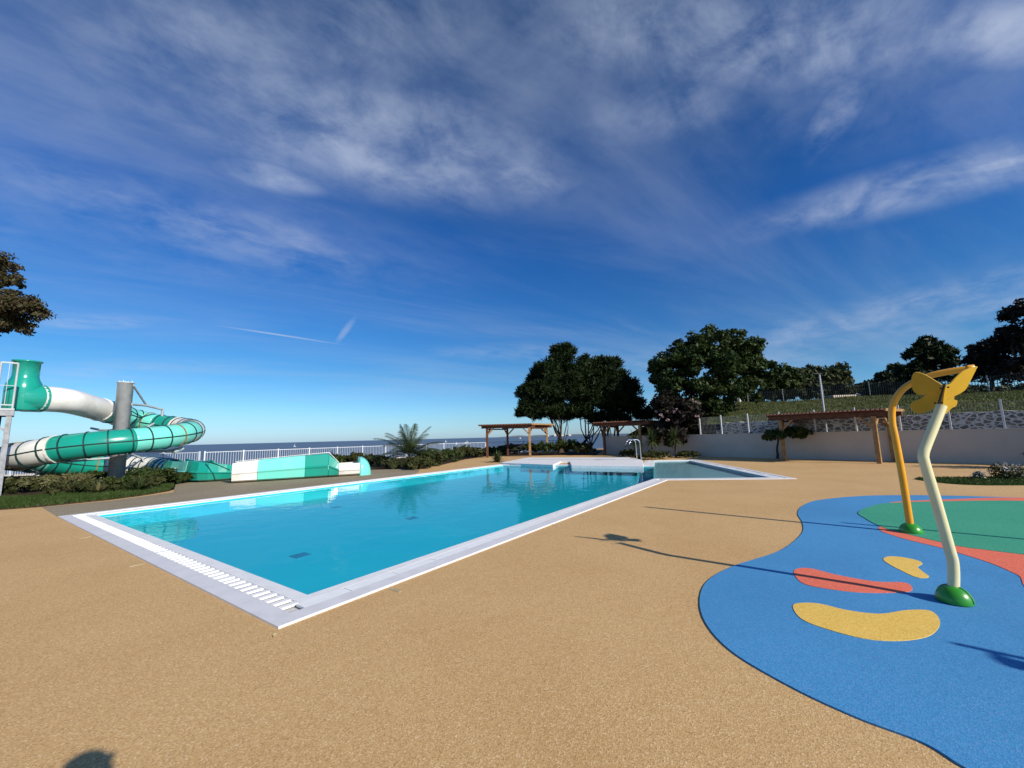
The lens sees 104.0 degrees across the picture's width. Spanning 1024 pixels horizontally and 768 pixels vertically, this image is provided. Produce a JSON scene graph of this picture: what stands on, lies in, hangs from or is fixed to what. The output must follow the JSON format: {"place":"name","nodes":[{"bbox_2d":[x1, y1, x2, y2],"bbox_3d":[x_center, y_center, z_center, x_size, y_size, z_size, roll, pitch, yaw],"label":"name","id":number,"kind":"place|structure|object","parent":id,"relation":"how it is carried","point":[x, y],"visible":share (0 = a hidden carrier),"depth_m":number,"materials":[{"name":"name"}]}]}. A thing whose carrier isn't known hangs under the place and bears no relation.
{"place":"outdoors","nodes":[
{"label":"outdoors","id":0,"kind":"place"},
{"bbox_2d":[0,476,175,509],"bbox_3d":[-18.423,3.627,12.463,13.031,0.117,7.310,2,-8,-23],"label":"grass","id":1,"kind":"structure","parent":0,"point":[62,497],"depth_m":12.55,"materials":[{"name":"green plant"}]},
{"bbox_2d":[0,361,19,494],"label":"slide tower","id":2,"kind":"structure","parent":1,"relation":"on","point":[8,413],"depth_m":13.72,"materials":[{"name":"grey paint"}]},
{"bbox_2d":[2,474,45,493],"bbox_3d":[-18.154,3.683,14.597,1.876,0.699,1.409,-5,-8,26],"label":"shrub","id":3,"kind":"object","parent":1,"relation":"on","point":[15,488],"visible":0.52,"depth_m":14.39,"materials":[{"name":"green plant"}]},
{"bbox_2d":[0,250,57,336],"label":"autumn tree","id":4,"kind":"object","parent":1,"relation":"on","point":[13,306],"visible":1,"depth_m":23.17,"materials":[{"name":"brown plant"}]},
{"bbox_2d":[4,474,61,479],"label":"shrub","id":5,"kind":"object","parent":1,"relation":"on","point":[18,477],"visible":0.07,"depth_m":18.58,"materials":[{"name":"green plant"}]},
{"bbox_2d":[3,473,96,489],"bbox_3d":[-17.245,3.698,15.037,2.118,0.728,2.156,-1,-8,0],"label":"shrub","id":6,"kind":"object","parent":1,"relation":"on","point":[44,480],"visible":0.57,"depth_m":14.72,"materials":[{"name":"green plant"}]},
{"bbox_2d":[50,469,86,490],"bbox_3d":[-16.607,3.615,15.077,1.622,0.927,1.538,-7,-9,37],"label":"tufted plant","id":7,"kind":"object","parent":1,"relation":"on","point":[73,477],"visible":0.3,"depth_m":14.98,"materials":[{"name":"green plant"}]},
{"bbox_2d":[47,469,107,479],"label":"shrub","id":8,"kind":"object","parent":1,"relation":"on","point":[99,474],"visible":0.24,"depth_m":18.41,"materials":[{"name":"green plant"}]},
{"bbox_2d":[41,476,131,493],"bbox_3d":[-14.712,3.536,13.902,2.355,0.636,1.519,-1,-8,0],"label":"shrub","id":9,"kind":"object","parent":1,"relation":"on","point":[86,484],"visible":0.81,"depth_m":13.68,"materials":[{"name":"green plant"}]},
{"bbox_2d":[90,482,112,492],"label":"tufted plant","id":10,"kind":"object","parent":1,"relation":"on","point":[99,487],"visible":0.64,"depth_m":13.60,"materials":[{"name":"green plant"}]},
{"bbox_2d":[4,451,200,475],"bbox_3d":[-25.045,4.605,22.622,13.832,1.210,0.070,-1,-8,-5],"label":"picket fence","id":11,"kind":"object","parent":1,"relation":"on","point":[162,453],"visible":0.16,"depth_m":23.12,"materials":[{"name":"white paint"}]},
{"bbox_2d":[76,475,132,491],"bbox_3d":[-14.416,3.589,14.433,1.986,0.648,1.440,3,-9,-29],"label":"shrub","id":12,"kind":"object","parent":1,"relation":"on","point":[124,479],"visible":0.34,"depth_m":14.17,"materials":[{"name":"green plant"}]},
{"bbox_2d":[113,474,165,489],"bbox_3d":[-13.982,3.647,14.844,1.905,0.616,1.594,-1,-8,0],"label":"shrub","id":13,"kind":"object","parent":1,"relation":"on","point":[155,480],"visible":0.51,"depth_m":14.89,"materials":[{"name":"green plant"}]},
{"bbox_2d":[125,473,153,490],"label":"tufted plant","id":14,"kind":"object","parent":1,"relation":"on","point":[140,483],"visible":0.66,"depth_m":14.08,"materials":[{"name":"green plant"}]},
{"bbox_2d":[125,466,183,482],"bbox_3d":[-14.066,3.653,15.902,1.678,0.894,1.790,-6,-9,31],"label":"shrub","id":15,"kind":"object","parent":1,"relation":"on","point":[165,473],"visible":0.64,"depth_m":15.75,"materials":[{"name":"green plant"}]},
{"bbox_2d":[165,471,193,482],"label":"shrub","id":16,"kind":"object","parent":1,"relation":"on","point":[187,475],"visible":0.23,"depth_m":16.68,"materials":[{"name":"green plant"}]},
{"bbox_2d":[42,468,419,516],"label":"pavement","id":17,"kind":"structure","parent":0,"point":[189,490],"depth_m":14.07,"materials":[{"name":"grey concrete"}]},
{"bbox_2d":[4,435,626,473],"bbox_3d":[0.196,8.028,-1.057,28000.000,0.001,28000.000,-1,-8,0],"label":"sea","id":18,"kind":"structure","parent":0,"point":[298,449],"depth_m":539.69,"materials":[{"name":"liquid"}]},
{"bbox_2d":[389,588,401,591],"bbox_3d":[-1.247,2.208,4.290,0.160,0.006,0.050,-7,-9,34],"label":"inset plate","id":19,"kind":"object","parent":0,"point":[395,589],"visible":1,"depth_m":4.29,"materials":[{"name":"beige"}]},
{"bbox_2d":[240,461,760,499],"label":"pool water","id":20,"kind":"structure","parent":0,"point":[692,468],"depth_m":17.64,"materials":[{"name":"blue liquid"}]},
{"bbox_2d":[0,449,1023,767],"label":"ground","id":21,"kind":"structure","parent":0,"point":[588,639],"depth_m":2.94,"materials":[{"name":"beige concrete"}]},
{"bbox_2d":[0,359,370,481],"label":"water slide","id":22,"kind":"object","parent":21,"relation":"on","point":[132,430],"visible":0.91,"depth_m":16.92,"materials":[{"name":"plastic"}]},
{"bbox_2d":[405,455,435,469],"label":"shrub","id":23,"kind":"object","parent":21,"relation":"on","point":[415,462],"visible":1,"depth_m":21.17,"materials":[{"name":"green plant"}]},
{"bbox_2d":[58,457,796,628],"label":"swimming pool","id":24,"kind":"structure","parent":21,"relation":"in","point":[278,559],"depth_m":8.88,"materials":[{"name":"blue liquid"}]},
{"bbox_2d":[626,439,641,459],"bbox_3d":[6.889,3.893,22.760,0.838,1.509,0.474,2,-8,-23],"label":"pool handrail","id":25,"kind":"object","parent":24,"relation":"on","point":[635,446],"visible":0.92,"depth_m":22.77,"materials":[{"name":"metal"}]},
{"bbox_2d":[370,450,602,469],"bbox_3d":[-1.066,5.988,33.128,25.172,0.030,12.154,4,-10,-38],"label":"planting border","id":26,"kind":"object","parent":21,"relation":"on","point":[374,466],"visible":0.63,"depth_m":33.22,"materials":[{"name":"green plant"}]},
{"bbox_2d":[203,443,443,464],"bbox_3d":[-12.026,5.221,29.711,0.070,1.210,17.560,-8,-10,42],"label":"picket fence","id":27,"kind":"object","parent":26,"relation":"on","point":[309,448],"visible":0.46,"depth_m":27.57,"materials":[{"name":"white paint"}]},
{"bbox_2d":[330,454,346,462],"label":"shrub","id":28,"kind":"object","parent":26,"relation":"on","point":[338,458],"visible":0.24,"depth_m":26.14,"materials":[{"name":"green plant"}]},
{"bbox_2d":[342,451,366,462],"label":"shrub","id":29,"kind":"object","parent":26,"relation":"on","point":[353,456],"visible":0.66,"depth_m":26.52,"materials":[{"name":"green plant"}]},
{"bbox_2d":[364,453,394,465],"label":"shrub","id":30,"kind":"object","parent":26,"relation":"on","point":[376,460],"visible":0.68,"depth_m":24.17,"materials":[{"name":"green plant"}]},
{"bbox_2d":[380,457,407,468],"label":"shrub","id":31,"kind":"object","parent":26,"relation":"on","point":[392,463],"visible":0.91,"depth_m":21.93,"materials":[{"name":"green plant"}]},
{"bbox_2d":[370,423,445,466],"bbox_3d":[-6.066,3.792,23.549,4.243,2.875,4.436,-1,-8,0],"label":"palm","id":32,"kind":"object","parent":26,"relation":"on","point":[409,449],"visible":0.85,"depth_m":23.20,"materials":[{"name":"green plant"}]},
{"bbox_2d":[418,450,446,463],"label":"shrub","id":33,"kind":"object","parent":26,"relation":"on","point":[438,458],"visible":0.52,"depth_m":23.94,"materials":[{"name":"green plant"}]},
{"bbox_2d":[431,447,463,461],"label":"shrub","id":34,"kind":"object","parent":26,"relation":"on","point":[450,453],"visible":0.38,"depth_m":27.09,"materials":[{"name":"green plant"}]},
{"bbox_2d":[446,444,476,458],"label":"shrub","id":35,"kind":"object","parent":26,"relation":"on","point":[464,449],"visible":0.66,"depth_m":30.36,"materials":[{"name":"green plant"}]},
{"bbox_2d":[459,447,485,457],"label":"shrub","id":36,"kind":"object","parent":26,"relation":"on","point":[480,451],"visible":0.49,"depth_m":32.04,"materials":[{"name":"green plant"}]},
{"bbox_2d":[488,446,506,454],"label":"shrub","id":37,"kind":"object","parent":26,"relation":"on","point":[492,449],"visible":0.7,"depth_m":35.21,"materials":[{"name":"green plant"}]},
{"bbox_2d":[443,439,576,452],"bbox_3d":[0.250,6.122,38.833,13.962,1.210,0.070,2,-8,-23],"label":"picket fence","id":38,"kind":"object","parent":26,"relation":"on","point":[498,444],"visible":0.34,"depth_m":38.23,"materials":[{"name":"white paint"}]},
{"bbox_2d":[496,443,532,453],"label":"shrub","id":39,"kind":"object","parent":26,"relation":"on","point":[513,447],"visible":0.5,"depth_m":35.47,"materials":[{"name":"green plant"}]},
{"bbox_2d":[506,444,524,454],"bbox_3d":[0.315,5.770,35.194,1.700,0.945,0.445,-1,-8,0],"label":"bench","id":40,"kind":"object","parent":26,"relation":"on","point":[517,445],"visible":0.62,"depth_m":35.40,"materials":[{"name":"wood"}]},
{"bbox_2d":[513,442,542,453],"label":"shrub","id":41,"kind":"object","parent":26,"relation":"on","point":[534,446],"visible":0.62,"depth_m":35.37,"materials":[{"name":"green plant"}]},
{"bbox_2d":[537,440,567,453],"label":"shrub","id":42,"kind":"object","parent":26,"relation":"on","point":[549,447],"visible":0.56,"depth_m":33.45,"materials":[{"name":"green plant"}]},
{"bbox_2d":[513,341,604,452],"bbox_3d":[4.373,1.173,36.750,8.493,10.686,7.484,5,-10,-39],"label":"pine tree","id":43,"kind":"object","parent":26,"relation":"on","point":[550,385],"visible":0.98,"depth_m":35.68,"materials":[{"name":"green plant"}]},
{"bbox_2d":[554,439,587,452],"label":"shrub","id":44,"kind":"object","parent":26,"relation":"on","point":[568,446],"visible":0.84,"depth_m":32.83,"materials":[{"name":"green plant"}]},
{"bbox_2d":[573,443,595,453],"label":"shrub","id":45,"kind":"object","parent":26,"relation":"on","point":[581,447],"visible":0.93,"depth_m":32.04,"materials":[{"name":"green plant"}]},
{"bbox_2d":[578,353,654,445],"bbox_3d":[9.778,1.752,38.013,8.296,9.748,6.368,-1,-8,0],"label":"pine tree","id":46,"kind":"object","parent":26,"relation":"on","point":[621,391],"visible":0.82,"depth_m":36.89,"materials":[{"name":"green plant"}]},
{"bbox_2d":[489,449,502,462],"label":"poolside plant","id":47,"kind":"object","parent":21,"relation":"on","point":[497,458],"visible":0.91,"depth_m":25.63,"materials":[{"name":"green plant"}]},
{"bbox_2d":[478,423,553,457],"bbox_3d":[0.508,4.658,33.246,6.018,2.620,3.575,-2,-8,5],"label":"pergola","id":48,"kind":"object","parent":21,"relation":"on","point":[506,427],"visible":0.94,"depth_m":32.12,"materials":[{"name":"brown wood"}]},
{"bbox_2d":[593,420,659,454],"bbox_3d":[9.076,4.201,31.175,4.335,2.570,3.460,-7,-9,35],"label":"pergola","id":49,"kind":"object","parent":21,"relation":"on","point":[633,423],"visible":0.77,"depth_m":30.73,"materials":[{"name":"brown wood"}]},
{"bbox_2d":[619,448,633,456],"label":"shrub","id":50,"kind":"object","parent":21,"relation":"on","point":[628,452],"visible":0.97,"depth_m":28.16,"materials":[{"name":"green plant"}]},
{"bbox_2d":[627,430,644,457],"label":"yucca","id":51,"kind":"object","parent":21,"relation":"on","point":[633,437],"visible":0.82,"depth_m":27.03,"materials":[{"name":"green plant"}]},
{"bbox_2d":[634,450,661,459],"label":"shrub","id":52,"kind":"object","parent":21,"relation":"on","point":[648,454],"visible":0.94,"depth_m":24.22,"materials":[{"name":"green plant"}]},
{"bbox_2d":[642,427,662,449],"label":"yucca","id":53,"kind":"object","parent":21,"relation":"on","point":[651,437],"visible":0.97,"depth_m":26.58,"materials":[{"name":"green plant"}]},
{"bbox_2d":[647,449,672,458],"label":"shrub","id":54,"kind":"object","parent":21,"relation":"on","point":[662,453],"visible":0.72,"depth_m":24.68,"materials":[{"name":"green plant"}]},
{"bbox_2d":[662,426,684,457],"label":"yucca","id":55,"kind":"object","parent":21,"relation":"on","point":[674,436],"visible":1,"depth_m":26.06,"materials":[{"name":"green plant"}]},
{"bbox_2d":[647,389,710,447],"bbox_3d":[11.909,2.776,28.771,4.039,5.012,5.488,-6,-9,31],"label":"oleander","id":56,"kind":"object","parent":21,"relation":"on","point":[675,413],"visible":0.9,"depth_m":27.82,"materials":[{"name":"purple plant"}]},
{"bbox_2d":[674,450,701,457],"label":"shrub","id":57,"kind":"object","parent":21,"relation":"on","point":[687,454],"visible":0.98,"depth_m":25.50,"materials":[{"name":"green plant"}]},
{"bbox_2d":[761,425,813,458],"bbox_3d":[14.881,3.196,21.551,3.039,2.137,2.057,4,-9,-36],"label":"tree","id":58,"kind":"object","parent":21,"relation":"on","point":[794,431],"visible":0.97,"depth_m":21.26,"materials":[{"name":"green plant"}]},
{"bbox_2d":[605,428,1023,464],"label":"retaining wall","id":59,"kind":"structure","parent":21,"relation":"on","point":[985,446],"depth_m":20.01,"materials":[{"name":"white paint"}]},
{"bbox_2d":[698,399,1023,433],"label":"wire fence","id":60,"kind":"object","parent":59,"relation":"on","point":[899,419],"visible":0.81,"depth_m":19.52,"materials":[{"name":"grey metal"}]},
{"bbox_2d":[813,373,827,431],"bbox_3d":[16.835,1.714,21.714,0.420,4.655,0.140,-1,-8,0],"label":"light pole","id":61,"kind":"object","parent":21,"relation":"on","point":[825,421],"visible":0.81,"depth_m":21.80,"materials":[{"name":"grey metal"}]},
{"bbox_2d":[766,408,903,463],"bbox_3d":[16.593,2.678,20.539,3.846,2.450,5.264,4,-9,-36],"label":"pergola","id":62,"kind":"object","parent":21,"relation":"on","point":[875,415],"visible":0.86,"depth_m":19.00,"materials":[{"name":"brown wood"}]},
{"bbox_2d":[700,495,1023,767],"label":"splash pad","id":63,"kind":"object","parent":21,"relation":"on","point":[951,688],"visible":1,"depth_m":3.04,"materials":[{"name":"blue rubber"}]},
{"bbox_2d":[794,568,911,592],"bbox_3d":[3.497,2.063,4.150,0.964,0.004,0.647,-8,-10,39],"label":"coral pebble shape","id":64,"kind":"object","parent":63,"relation":"on","point":[816,578],"visible":1,"depth_m":4.13,"materials":[{"name":"rubber"}]},
{"bbox_2d":[793,603,939,640],"bbox_3d":[3.011,1.963,3.299,1.138,0.004,0.664,-3,-8,13],"label":"yellow bean shape","id":65,"kind":"object","parent":63,"relation":"on","point":[904,625],"visible":1,"depth_m":3.30,"materials":[{"name":"rubber"}]},
{"bbox_2d":[883,556,928,577],"bbox_3d":[4.526,2.100,4.620,0.340,0.004,0.842,-8,-10,40],"label":"yellow drop shape","id":66,"kind":"object","parent":63,"relation":"on","point":[909,566],"visible":1,"depth_m":4.64,"materials":[{"name":"rubber"}]},
{"bbox_2d":[910,366,976,606],"bbox_3d":[4.277,0.911,3.918,0.846,2.174,0.329,1,-8,-19],"label":"butterfly sprayer","id":67,"kind":"object","parent":63,"relation":"on","point":[935,393],"visible":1,"depth_m":3.79,"materials":[{"name":"beige paint"}]},
{"bbox_2d":[878,497,1023,584],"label":"coral surface","id":68,"kind":"object","parent":63,"relation":"on","point":[1013,563],"visible":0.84,"depth_m":5.02,"materials":[{"name":"rubber"}]},
{"bbox_2d":[858,500,1023,554],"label":"green surface","id":69,"kind":"object","parent":68,"relation":"on","point":[995,525],"visible":0.94,"depth_m":6.73,"materials":[{"name":"rubber"}]},
{"bbox_2d":[888,365,975,533],"bbox_3d":[6.329,0.990,5.985,1.057,2.456,0.269,-8,-10,39],"label":"arch sprayer","id":70,"kind":"object","parent":69,"relation":"on","point":[909,526],"visible":0.88,"depth_m":6.15,"materials":[{"name":"orange paint"}]},
{"bbox_2d":[716,410,1023,433],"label":"stone wall","id":71,"kind":"structure","parent":21,"relation":"on","point":[831,427],"depth_m":19.27,"materials":[{"name":"grey stone"}]},
{"bbox_2d":[914,473,1023,485],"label":"lawn","id":72,"kind":"structure","parent":21,"relation":"on","point":[978,484],"depth_m":10.88,"materials":[{"name":"green plant"}]},
{"bbox_2d":[970,470,987,478],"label":"flower bush","id":73,"kind":"object","parent":72,"relation":"on","point":[978,474],"visible":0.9,"depth_m":11.88,"materials":[{"name":"white plant"}]},
{"bbox_2d":[986,462,1023,479],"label":"flower bush","id":74,"kind":"object","parent":72,"relation":"on","point":[1016,471],"visible":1,"depth_m":11.75,"materials":[{"name":"white plant"}]},
{"bbox_2d":[0,0,1023,446],"label":"sky","id":75,"kind":"structure","parent":0,"point":[275,221],"materials":[{"name":"blue"}]},
{"bbox_2d":[499,433,629,437],"bbox_3d":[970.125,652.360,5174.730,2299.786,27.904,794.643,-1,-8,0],"label":"coast","id":76,"kind":"structure","parent":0,"point":[556,435],"depth_m":5131.06},
{"bbox_2d":[602,389,1023,452],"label":"hill","id":77,"kind":"structure","parent":0,"point":[644,429],"depth_m":27.59,"materials":[{"name":"green plant"}]},
{"bbox_2d":[646,323,779,434],"bbox_3d":[16.393,-0.316,32.579,10.658,9.390,7.770,-1,-8,0],"label":"broadleaf tree","id":78,"kind":"object","parent":77,"relation":"on","point":[728,358],"visible":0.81,"depth_m":31.22,"materials":[{"name":"green plant"}]},
{"bbox_2d":[765,362,808,395],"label":"hedge tree","id":79,"kind":"object","parent":77,"relation":"on","point":[787,374],"visible":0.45,"depth_m":44.61,"materials":[{"name":"green plant"}]},
{"bbox_2d":[795,363,834,387],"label":"hedge tree","id":80,"kind":"object","parent":77,"relation":"on","point":[808,371],"visible":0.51,"depth_m":46.73,"materials":[{"name":"green plant"}]},
{"bbox_2d":[825,361,854,386],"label":"hedge tree","id":81,"kind":"object","parent":77,"relation":"on","point":[841,372],"visible":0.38,"depth_m":49.15,"materials":[{"name":"green plant"}]},
{"bbox_2d":[824,393,860,398],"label":"hut","id":82,"kind":"object","parent":77,"relation":"on","point":[844,395],"visible":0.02,"depth_m":41.84,"materials":[{"name":"white paint"}]},
{"bbox_2d":[721,381,1023,401],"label":"hedge","id":83,"kind":"object","parent":77,"relation":"on","point":[827,385],"visible":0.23,"depth_m":42.72,"materials":[{"name":"plant"}]},
{"bbox_2d":[861,362,905,386],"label":"conifer","id":84,"kind":"object","parent":77,"relation":"on","point":[887,375],"visible":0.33,"depth_m":47.90,"materials":[{"name":"plant"}]},
{"bbox_2d":[747,372,1023,401],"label":"fence","id":85,"kind":"object","parent":77,"relation":"on","point":[887,385],"visible":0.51,"depth_m":32.45,"materials":[{"name":"grey metal"}]},
{"bbox_2d":[891,334,961,389],"bbox_3d":[41.765,-1.544,40.467,5.994,7.314,5.184,-1,-8,0],"label":"pine tree","id":86,"kind":"object","parent":77,"relation":"on","point":[928,353],"visible":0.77,"depth_m":39.81,"materials":[{"name":"green plant"}]},
{"bbox_2d":[956,336,1023,391],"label":"dark tree","id":87,"kind":"object","parent":77,"relation":"on","point":[981,355],"visible":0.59,"depth_m":34.16,"materials":[{"name":"green plant"}]},
{"bbox_2d":[985,298,1023,380],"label":"dark tree","id":88,"kind":"object","parent":77,"relation":"on","point":[1012,334],"visible":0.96,"depth_m":32.02,"materials":[{"name":"green plant"}]}
]}

